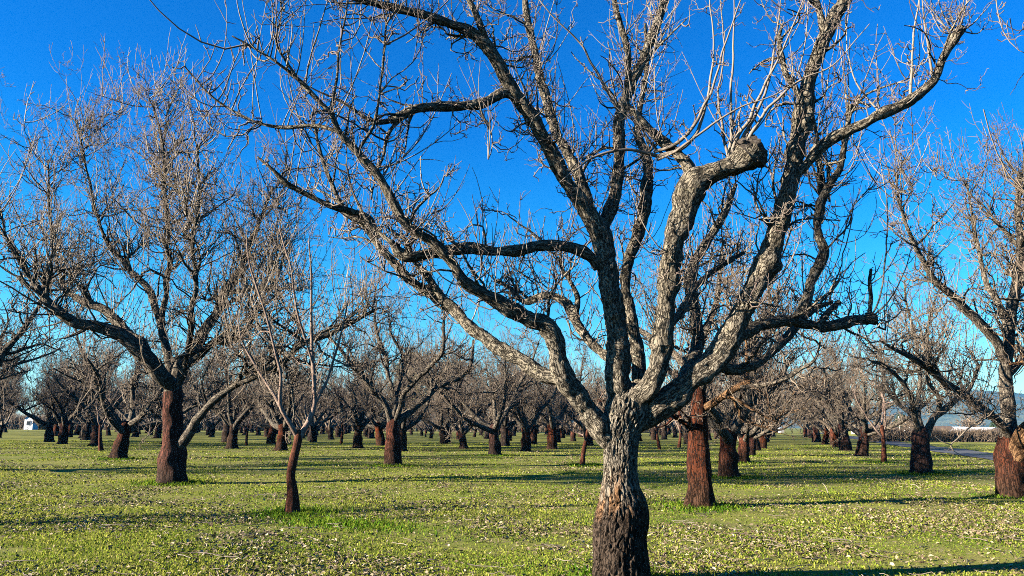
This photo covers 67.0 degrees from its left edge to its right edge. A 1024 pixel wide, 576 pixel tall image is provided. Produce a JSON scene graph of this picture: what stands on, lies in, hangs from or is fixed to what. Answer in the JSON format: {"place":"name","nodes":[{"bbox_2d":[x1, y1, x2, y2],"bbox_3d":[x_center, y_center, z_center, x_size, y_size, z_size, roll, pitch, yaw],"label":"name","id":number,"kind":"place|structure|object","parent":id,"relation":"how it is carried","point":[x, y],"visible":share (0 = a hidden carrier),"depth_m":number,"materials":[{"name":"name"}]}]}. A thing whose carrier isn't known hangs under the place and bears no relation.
{"place":"outdoors","nodes":[
{"label":"outdoors","id":0,"kind":"place"},
{"bbox_2d":[0,426,1023,575],"bbox_3d":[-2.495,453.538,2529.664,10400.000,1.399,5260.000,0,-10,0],"label":"ground","id":1,"kind":"structure","parent":0,"point":[782,439],"depth_m":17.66,"materials":[{"name":"green plant"}]},
{"bbox_2d":[0,385,20,437],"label":"orchard tree","id":2,"kind":"object","parent":1,"relation":"on","point":[2,425],"visible":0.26,"depth_m":85.75,"materials":[{"name":"brown plant"}]},
{"bbox_2d":[3,395,22,432],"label":"orchard tree","id":3,"kind":"object","parent":1,"relation":"on","point":[5,428],"visible":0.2,"depth_m":133.89,"materials":[{"name":"brown plant"}]},
{"bbox_2d":[0,363,32,410],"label":"woodland tree","id":4,"kind":"object","parent":1,"relation":"on","point":[23,378],"visible":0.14,"depth_m":221.26,"materials":[{"name":"brown plant"}]},
{"bbox_2d":[0,314,37,390],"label":"orchard tree","id":5,"kind":"object","parent":1,"relation":"on","point":[7,358],"visible":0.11,"depth_m":58.09,"materials":[{"name":"brown plant"}]},
{"bbox_2d":[0,332,46,421],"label":"orchard tree","id":6,"kind":"object","parent":1,"relation":"on","point":[6,387],"visible":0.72,"depth_m":50.44,"materials":[{"name":"brown plant"}]},
{"bbox_2d":[24,416,38,429],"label":"house","id":7,"kind":"structure","parent":1,"relation":"on","point":[28,422],"depth_m":194.94,"materials":[{"name":"white paint"}]},
{"bbox_2d":[26,375,58,435],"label":"orchard tree","id":8,"kind":"object","parent":1,"relation":"on","point":[56,429],"visible":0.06,"depth_m":98.55,"materials":[{"name":"brown plant"}]},
{"bbox_2d":[0,220,91,417],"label":"orchard tree","id":9,"kind":"object","parent":1,"relation":"on","point":[13,360],"visible":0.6,"depth_m":28.26,"materials":[{"name":"brown plant"}]},
{"bbox_2d":[1,333,105,441],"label":"orchard tree","id":10,"kind":"object","parent":1,"relation":"on","point":[47,425],"visible":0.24,"depth_m":67.96,"materials":[{"name":"brown plant"}]},
{"bbox_2d":[44,402,80,434],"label":"orchard tree","id":11,"kind":"object","parent":1,"relation":"on","point":[77,430],"visible":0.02,"depth_m":108.31,"materials":[{"name":"brown plant"}]},
{"bbox_2d":[12,345,128,443],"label":"orchard tree","id":12,"kind":"object","parent":1,"relation":"on","point":[64,421],"visible":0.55,"depth_m":61.19,"materials":[{"name":"brown plant"}]},
{"bbox_2d":[45,383,110,436],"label":"orchard tree","id":13,"kind":"object","parent":1,"relation":"on","point":[71,426],"visible":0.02,"depth_m":92.88,"materials":[{"name":"brown plant"}]},
{"bbox_2d":[21,326,158,445],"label":"orchard tree","id":14,"kind":"object","parent":1,"relation":"on","point":[93,420],"visible":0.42,"depth_m":57.07,"materials":[{"name":"brown plant"}]},
{"bbox_2d":[64,372,126,437],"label":"orchard tree","id":15,"kind":"object","parent":1,"relation":"on","point":[76,422],"visible":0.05,"depth_m":86.64,"materials":[{"name":"brown plant"}]},
{"bbox_2d":[51,314,140,439],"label":"orchard tree","id":16,"kind":"object","parent":1,"relation":"on","point":[86,431],"visible":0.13,"depth_m":77.13,"materials":[{"name":"brown plant"}]},
{"bbox_2d":[75,358,144,450],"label":"orchard sapling","id":17,"kind":"object","parent":1,"relation":"on","point":[100,441],"visible":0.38,"depth_m":45.93,"materials":[{"name":"brown plant"}]},
{"bbox_2d":[101,407,121,435],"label":"orchard tree","id":18,"kind":"object","parent":1,"relation":"on","point":[108,430],"visible":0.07,"depth_m":106.34,"materials":[{"name":"brown plant"}]},
{"bbox_2d":[116,377,129,421],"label":"orchard tree","id":19,"kind":"object","parent":1,"relation":"on","point":[122,420],"visible":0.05,"depth_m":125.64,"materials":[{"name":"brown plant"}]},
{"bbox_2d":[110,363,153,436],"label":"orchard tree","id":20,"kind":"object","parent":1,"relation":"on","point":[135,434],"visible":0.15,"depth_m":94.21,"materials":[{"name":"brown plant"}]},
{"bbox_2d":[30,286,261,459],"bbox_3d":[-17.005,3.984,36.784,6.586,8.499,10.439,-9,-14,42],"label":"orchard tree","id":21,"kind":"object","parent":1,"relation":"on","point":[124,430],"visible":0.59,"depth_m":35.60,"materials":[{"name":"brown plant"}]},
{"bbox_2d":[143,387,154,434],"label":"orchard tree","id":22,"kind":"object","parent":1,"relation":"on","point":[151,428],"visible":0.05,"depth_m":114.02,"materials":[{"name":"brown plant"}]},
{"bbox_2d":[126,368,184,437],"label":"orchard tree","id":23,"kind":"object","parent":1,"relation":"on","point":[158,432],"visible":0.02,"depth_m":89.09,"materials":[{"name":"brown plant"}]},
{"bbox_2d":[120,335,208,443],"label":"orchard tree","id":24,"kind":"object","parent":1,"relation":"on","point":[160,407],"visible":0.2,"depth_m":63.19,"materials":[{"name":"brown plant"}]},
{"bbox_2d":[151,382,202,425],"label":"orchard tree","id":25,"kind":"object","parent":1,"relation":"on","point":[191,415],"visible":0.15,"depth_m":83.25,"materials":[{"name":"brown plant"}]},
{"bbox_2d":[182,381,195,427],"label":"orchard tree","id":26,"kind":"object","parent":1,"relation":"on","point":[188,412],"visible":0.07,"depth_m":102.09,"materials":[{"name":"brown plant"}]},
{"bbox_2d":[187,390,217,434],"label":"orchard tree","id":27,"kind":"object","parent":1,"relation":"on","point":[208,428],"visible":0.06,"depth_m":115.88,"materials":[{"name":"brown plant"}]},
{"bbox_2d":[0,29,425,484],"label":"orchard tree","id":28,"kind":"object","parent":1,"relation":"on","point":[169,377],"visible":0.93,"depth_m":21.25,"materials":[{"name":"brown plant"}]},
{"bbox_2d":[194,378,231,436],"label":"orchard tree","id":29,"kind":"object","parent":1,"relation":"on","point":[212,425],"visible":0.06,"depth_m":97.26,"materials":[{"name":"brown plant"}]},
{"bbox_2d":[173,322,270,441],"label":"orchard tree","id":30,"kind":"object","parent":1,"relation":"on","point":[225,431],"visible":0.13,"depth_m":69.82,"materials":[{"name":"brown plant"}]},
{"bbox_2d":[195,306,281,448],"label":"orchard tree","id":31,"kind":"object","parent":1,"relation":"on","point":[234,421],"visible":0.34,"depth_m":52.37,"materials":[{"name":"brown plant"}]},
{"bbox_2d":[247,411,264,434],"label":"orchard tree","id":32,"kind":"object","parent":1,"relation":"on","point":[258,431],"visible":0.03,"depth_m":117.10,"materials":[{"name":"brown plant"}]},
{"bbox_2d":[239,403,274,444],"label":"orchard sapling","id":33,"kind":"object","parent":1,"relation":"on","point":[246,436],"visible":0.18,"depth_m":59.97,"materials":[{"name":"brown plant"}]},
{"bbox_2d":[246,406,279,436],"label":"orchard tree","id":34,"kind":"object","parent":1,"relation":"on","point":[266,430],"visible":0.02,"depth_m":103.42,"materials":[{"name":"brown plant"}]},
{"bbox_2d":[223,350,311,443],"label":"orchard tree","id":35,"kind":"object","parent":1,"relation":"on","point":[271,438],"visible":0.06,"depth_m":66.01,"materials":[{"name":"brown plant"}]},
{"bbox_2d":[191,189,366,513],"bbox_3d":[-4.569,1.150,15.009,3.371,6.391,1.411,0,-10,0],"label":"orchard sapling","id":36,"kind":"object","parent":1,"relation":"on","point":[292,504],"visible":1,"depth_m":14.96,"materials":[{"name":"brown plant"}]},
{"bbox_2d":[234,323,338,450],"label":"orchard tree","id":37,"kind":"object","parent":1,"relation":"on","point":[280,426],"visible":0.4,"depth_m":48.87,"materials":[{"name":"brown plant"}]},
{"bbox_2d":[283,394,323,438],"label":"orchard tree","id":38,"kind":"object","parent":1,"relation":"on","point":[300,422],"visible":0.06,"depth_m":92.53,"materials":[{"name":"brown plant"}]},
{"bbox_2d":[297,367,342,441],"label":"orchard tree","id":39,"kind":"object","parent":1,"relation":"on","point":[313,427],"visible":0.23,"depth_m":73.20,"materials":[{"name":"brown plant"}]},
{"bbox_2d":[320,408,328,433],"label":"orchard tree","id":40,"kind":"object","parent":1,"relation":"on","point":[322,430],"visible":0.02,"depth_m":132.56,"materials":[{"name":"brown plant"}]},
{"bbox_2d":[289,346,361,440],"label":"orchard tree","id":41,"kind":"object","parent":1,"relation":"on","point":[298,414],"visible":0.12,"depth_m":79.19,"materials":[{"name":"brown plant"}]},
{"bbox_2d":[310,380,347,439],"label":"orchard tree","id":42,"kind":"object","parent":1,"relation":"on","point":[330,432],"visible":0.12,"depth_m":86.86,"materials":[{"name":"brown plant"}]},
{"bbox_2d":[324,379,350,443],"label":"orchard sapling","id":43,"kind":"object","parent":1,"relation":"on","point":[341,438],"visible":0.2,"depth_m":66.37,"materials":[{"name":"brown plant"}]},
{"bbox_2d":[318,375,360,437],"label":"orchard tree","id":44,"kind":"object","parent":1,"relation":"on","point":[338,432],"visible":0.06,"depth_m":100.35,"materials":[{"name":"brown plant"}]},
{"bbox_2d":[333,366,395,437],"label":"orchard tree","id":45,"kind":"object","parent":1,"relation":"on","point":[370,435],"visible":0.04,"depth_m":95.32,"materials":[{"name":"brown plant"}]},
{"bbox_2d":[323,308,409,447],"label":"orchard tree","id":46,"kind":"object","parent":1,"relation":"on","point":[358,425],"visible":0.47,"depth_m":54.54,"materials":[{"name":"brown plant"}]},
{"bbox_2d":[305,333,433,445],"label":"orchard tree","id":47,"kind":"object","parent":1,"relation":"on","point":[378,427],"visible":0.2,"depth_m":62.35,"materials":[{"name":"brown plant"}]},
{"bbox_2d":[4,410,742,432],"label":"thicket","id":48,"kind":"object","parent":1,"relation":"on","point":[17,422],"visible":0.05,"depth_m":200.42,"materials":[{"name":"brown plant"}]},
{"bbox_2d":[285,256,494,465],"bbox_3d":[-4.561,3.119,30.872,8.528,8.382,7.331,0,-10,0],"label":"orchard tree","id":49,"kind":"object","parent":1,"relation":"on","point":[396,418],"visible":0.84,"depth_m":30.95,"materials":[{"name":"brown plant"}]},
{"bbox_2d":[338,323,442,451],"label":"orchard tree","id":50,"kind":"object","parent":1,"relation":"on","point":[403,428],"visible":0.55,"depth_m":48.35,"materials":[{"name":"brown plant"}]},
{"bbox_2d":[394,345,441,431],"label":"round tree","id":51,"kind":"object","parent":1,"relation":"on","point":[412,379],"visible":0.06,"depth_m":181.74,"materials":[{"name":"brown plant"}]},
{"bbox_2d":[415,415,429,435],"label":"orchard tree","id":52,"kind":"object","parent":1,"relation":"on","point":[421,431],"visible":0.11,"depth_m":122.63,"materials":[{"name":"brown plant"}]},
{"bbox_2d":[420,405,439,438],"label":"orchard tree","id":53,"kind":"object","parent":1,"relation":"on","point":[430,430],"visible":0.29,"depth_m":95.87,"materials":[{"name":"brown plant"}]},
{"bbox_2d":[405,353,476,443],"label":"orchard tree","id":54,"kind":"object","parent":1,"relation":"on","point":[439,427],"visible":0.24,"depth_m":68.43,"materials":[{"name":"brown plant"}]},
{"bbox_2d":[410,312,492,442],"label":"orchard tree","id":55,"kind":"object","parent":1,"relation":"on","point":[448,429],"visible":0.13,"depth_m":75.10,"materials":[{"name":"brown plant"}]},
{"bbox_2d":[429,355,506,448],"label":"orchard tree","id":56,"kind":"object","parent":1,"relation":"on","point":[463,431],"visible":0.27,"depth_m":55.66,"materials":[{"name":"brown plant"}]},
{"bbox_2d":[396,303,546,455],"bbox_3d":[-1.886,5.028,41.777,6.442,8.314,10.211,-6,-12,32],"label":"orchard tree","id":57,"kind":"object","parent":1,"relation":"on","point":[497,420],"visible":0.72,"depth_m":41.59,"materials":[{"name":"brown plant"}]},
{"bbox_2d":[468,362,511,438],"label":"orchard tree","id":58,"kind":"object","parent":1,"relation":"on","point":[486,433],"visible":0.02,"depth_m":96.75,"materials":[{"name":"brown plant"}]},
{"bbox_2d":[477,367,529,440],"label":"orchard tree","id":59,"kind":"object","parent":1,"relation":"on","point":[510,435],"visible":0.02,"depth_m":84.09,"materials":[{"name":"brown plant"}]},
{"bbox_2d":[464,329,545,445],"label":"orchard tree","id":60,"kind":"object","parent":1,"relation":"on","point":[507,427],"visible":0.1,"depth_m":63.11,"materials":[{"name":"brown plant"}]},
{"bbox_2d":[0,444,1023,575],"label":"fallen leaves","id":61,"kind":"object","parent":1,"relation":"on","point":[311,559],"depth_m":12.81,"materials":[{"name":"plant"}]},
{"bbox_2d":[465,331,585,451],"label":"orchard tree","id":62,"kind":"object","parent":1,"relation":"on","point":[525,425],"visible":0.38,"depth_m":50.33,"materials":[{"name":"brown plant"}]},
{"bbox_2d":[513,358,591,443],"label":"orchard tree","id":63,"kind":"object","parent":1,"relation":"on","point":[533,432],"visible":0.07,"depth_m":69.85,"materials":[{"name":"brown plant"}]},
{"bbox_2d":[519,329,605,448],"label":"orchard tree","id":64,"kind":"object","parent":1,"relation":"on","point":[551,423],"visible":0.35,"depth_m":55.78,"materials":[{"name":"brown plant"}]},
{"bbox_2d":[531,354,594,441],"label":"orchard tree","id":65,"kind":"object","parent":1,"relation":"on","point":[558,427],"visible":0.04,"depth_m":77.91,"materials":[{"name":"brown plant"}]},
{"bbox_2d":[538,360,605,464],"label":"orchard sapling","id":66,"kind":"object","parent":1,"relation":"on","point":[584,447],"visible":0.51,"depth_m":32.82,"materials":[{"name":"brown plant"}]},
{"bbox_2d":[150,0,1002,575],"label":"orchard tree","id":67,"kind":"object","parent":1,"relation":"on","point":[640,402],"visible":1,"depth_m":8.22,"materials":[{"name":"brown plant"}]},
{"bbox_2d":[566,385,595,440],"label":"orchard tree","id":68,"kind":"object","parent":1,"relation":"on","point":[572,436],"visible":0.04,"depth_m":84.24,"materials":[{"name":"brown plant"}]},
{"bbox_2d":[543,352,631,445],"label":"orchard tree","id":69,"kind":"object","parent":1,"relation":"on","point":[579,423],"visible":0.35,"depth_m":65.42,"materials":[{"name":"brown plant"}]},
{"bbox_2d":[576,362,630,408],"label":"orchard tree","id":70,"kind":"object","parent":1,"relation":"on","point":[590,390],"visible":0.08,"depth_m":73.54,"materials":[{"name":"brown plant"}]},
{"bbox_2d":[650,420,665,439],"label":"orchard tree","id":71,"kind":"object","parent":1,"relation":"on","point":[653,434],"visible":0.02,"depth_m":94.90,"materials":[{"name":"brown plant"}]},
{"bbox_2d":[655,368,676,449],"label":"orchard sapling","id":72,"kind":"object","parent":1,"relation":"on","point":[658,441],"visible":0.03,"depth_m":55.21,"materials":[{"name":"brown plant"}]},
{"bbox_2d":[666,381,677,437],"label":"orchard tree","id":73,"kind":"object","parent":1,"relation":"on","point":[675,433],"visible":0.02,"depth_m":117.73,"materials":[{"name":"brown plant"}]},
{"bbox_2d":[660,381,685,438],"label":"orchard tree","id":74,"kind":"object","parent":1,"relation":"on","point":[664,433],"visible":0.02,"depth_m":102.01,"materials":[{"name":"brown plant"}]},
{"bbox_2d":[661,378,688,443],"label":"orchard tree","id":75,"kind":"object","parent":1,"relation":"on","point":[684,428],"visible":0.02,"depth_m":73.69,"materials":[{"name":"brown plant"}]},
{"bbox_2d":[675,407,688,447],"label":"orchard sapling","id":76,"kind":"object","parent":1,"relation":"on","point":[680,434],"visible":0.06,"depth_m":62.07,"materials":[{"name":"brown plant"}]},
{"bbox_2d":[580,180,878,508],"bbox_3d":[4.399,0.978,17.047,5.955,7.670,6.223,0,-10,0],"label":"orchard tree","id":77,"kind":"object","parent":1,"relation":"on","point":[699,478],"visible":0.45,"depth_m":15.66,"materials":[{"name":"brown plant"}]},
{"bbox_2d":[675,319,798,462],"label":"orchard tree","id":78,"kind":"object","parent":1,"relation":"on","point":[744,435],"visible":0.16,"depth_m":34.70,"materials":[{"name":"brown plant"}]},
{"bbox_2d":[631,256,865,477],"bbox_3d":[7.120,2.480,25.587,8.577,7.730,6.485,4,-11,-18],"label":"orchard tree","id":79,"kind":"object","parent":1,"relation":"on","point":[728,455],"visible":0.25,"depth_m":25.00,"materials":[{"name":"brown plant"}]},
{"bbox_2d":[689,357,822,455],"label":"orchard tree","id":80,"kind":"object","parent":1,"relation":"on","point":[761,432],"visible":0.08,"depth_m":42.40,"materials":[{"name":"brown plant"}]},
{"bbox_2d":[722,344,807,450],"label":"orchard tree","id":81,"kind":"object","parent":1,"relation":"on","point":[758,446],"visible":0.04,"depth_m":54.39,"materials":[{"name":"brown plant"}]},
{"bbox_2d":[727,369,822,447],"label":"orchard tree","id":82,"kind":"object","parent":1,"relation":"on","point":[763,441],"visible":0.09,"depth_m":59.35,"materials":[{"name":"brown plant"}]},
{"bbox_2d":[753,366,805,440],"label":"orchard tree","id":83,"kind":"object","parent":1,"relation":"on","point":[777,427],"visible":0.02,"depth_m":73.72,"materials":[{"name":"brown plant"}]},
{"bbox_2d":[793,400,815,437],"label":"orchard tree","id":84,"kind":"object","parent":1,"relation":"on","point":[809,431],"depth_m":114.23,"materials":[{"name":"brown plant"}]},
{"bbox_2d":[778,354,860,441],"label":"orchard tree","id":85,"kind":"object","parent":1,"relation":"on","point":[816,436],"visible":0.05,"depth_m":85.33,"materials":[{"name":"brown plant"}]},
{"bbox_2d":[786,377,873,443],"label":"orchard tree","id":86,"kind":"object","parent":1,"relation":"on","point":[825,439],"visible":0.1,"depth_m":75.29,"materials":[{"name":"brown plant"}]},
{"bbox_2d":[800,365,860,445],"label":"orchard tree","id":87,"kind":"object","parent":1,"relation":"on","point":[823,421],"visible":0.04,"depth_m":69.94,"materials":[{"name":"brown plant"}]},
{"bbox_2d":[797,359,886,446],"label":"orchard tree","id":88,"kind":"object","parent":1,"relation":"on","point":[834,428],"visible":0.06,"depth_m":64.86,"materials":[{"name":"brown plant"}]},
{"bbox_2d":[796,329,923,450],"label":"orchard tree","id":89,"kind":"object","parent":1,"relation":"on","point":[845,444],"visible":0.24,"depth_m":55.50,"materials":[{"name":"brown plant"}]},
{"bbox_2d":[836,345,915,461],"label":"orchard sapling","id":90,"kind":"object","parent":1,"relation":"on","point":[883,442],"visible":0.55,"depth_m":36.68,"materials":[{"name":"brown plant"}]},
{"bbox_2d":[789,322,971,455],"bbox_3d":[20.680,5.670,44.386,6.441,8.312,10.209,10,-14,-44],"label":"orchard tree","id":91,"kind":"object","parent":1,"relation":"on","point":[864,432],"visible":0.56,"depth_m":44.82,"materials":[{"name":"brown plant"}]},
{"bbox_2d":[872,411,897,426],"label":"woodland tree","id":92,"kind":"object","parent":1,"relation":"on","point":[889,420],"visible":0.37,"depth_m":171.63,"materials":[{"name":"brown plant"}]},
{"bbox_2d":[900,414,923,428],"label":"woodland tree","id":93,"kind":"object","parent":1,"relation":"on","point":[910,424],"visible":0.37,"depth_m":177.46,"materials":[{"name":"brown plant"}]},
{"bbox_2d":[828,256,1013,474],"bbox_3d":[14.194,2.611,28.224,6.331,8.786,7.007,-8,-13,38],"label":"orchard tree","id":94,"kind":"object","parent":1,"relation":"on","point":[921,460],"visible":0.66,"depth_m":27.91,"materials":[{"name":"brown plant"}]},
{"bbox_2d":[855,424,998,441],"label":"hedge","id":95,"kind":"object","parent":1,"relation":"on","point":[951,435],"visible":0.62,"depth_m":92.48,"materials":[{"name":"brown plant"}]},
{"bbox_2d":[905,426,952,431],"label":"house","id":96,"kind":"structure","parent":1,"relation":"on","point":[947,427],"depth_m":185.44,"materials":[{"name":"white paint"}]},
{"bbox_2d":[845,70,1023,497],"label":"orchard tree","id":97,"kind":"object","parent":1,"relation":"on","point":[1008,456],"visible":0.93,"depth_m":18.57,"materials":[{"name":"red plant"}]},
{"bbox_2d":[950,410,985,426],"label":"woodland tree","id":98,"kind":"object","parent":1,"relation":"on","point":[965,422],"visible":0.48,"depth_m":187.04,"materials":[{"name":"brown plant"}]},
{"bbox_2d":[954,427,998,430],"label":"shed","id":99,"kind":"structure","parent":1,"relation":"on","point":[976,428],"depth_m":170.31,"materials":[{"name":"white paint"}]},
{"bbox_2d":[983,0,1023,342],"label":"orchard tree","id":100,"kind":"object","parent":1,"relation":"on","point":[1013,258],"visible":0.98,"depth_m":7.05,"materials":[{"name":"brown plant"}]},
{"bbox_2d":[0,0,1023,418],"label":"sky","id":101,"kind":"structure","parent":0,"point":[28,28],"materials":[{"name":"blue"}]},
{"bbox_2d":[420,390,1023,427],"bbox_3d":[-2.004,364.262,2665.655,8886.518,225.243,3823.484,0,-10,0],"label":"hills","id":102,"kind":"structure","parent":0,"point":[945,420],"depth_m":2839.71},
{"bbox_2d":[820,432,992,459],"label":"road","id":103,"kind":"structure","parent":0,"point":[967,452],"depth_m":55.81,"materials":[{"name":"grey asphalt"}]},
{"bbox_2d":[820,431,995,452],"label":"field","id":104,"kind":"structure","parent":0,"point":[940,444],"depth_m":77.44,"materials":[{"name":"green plant"}]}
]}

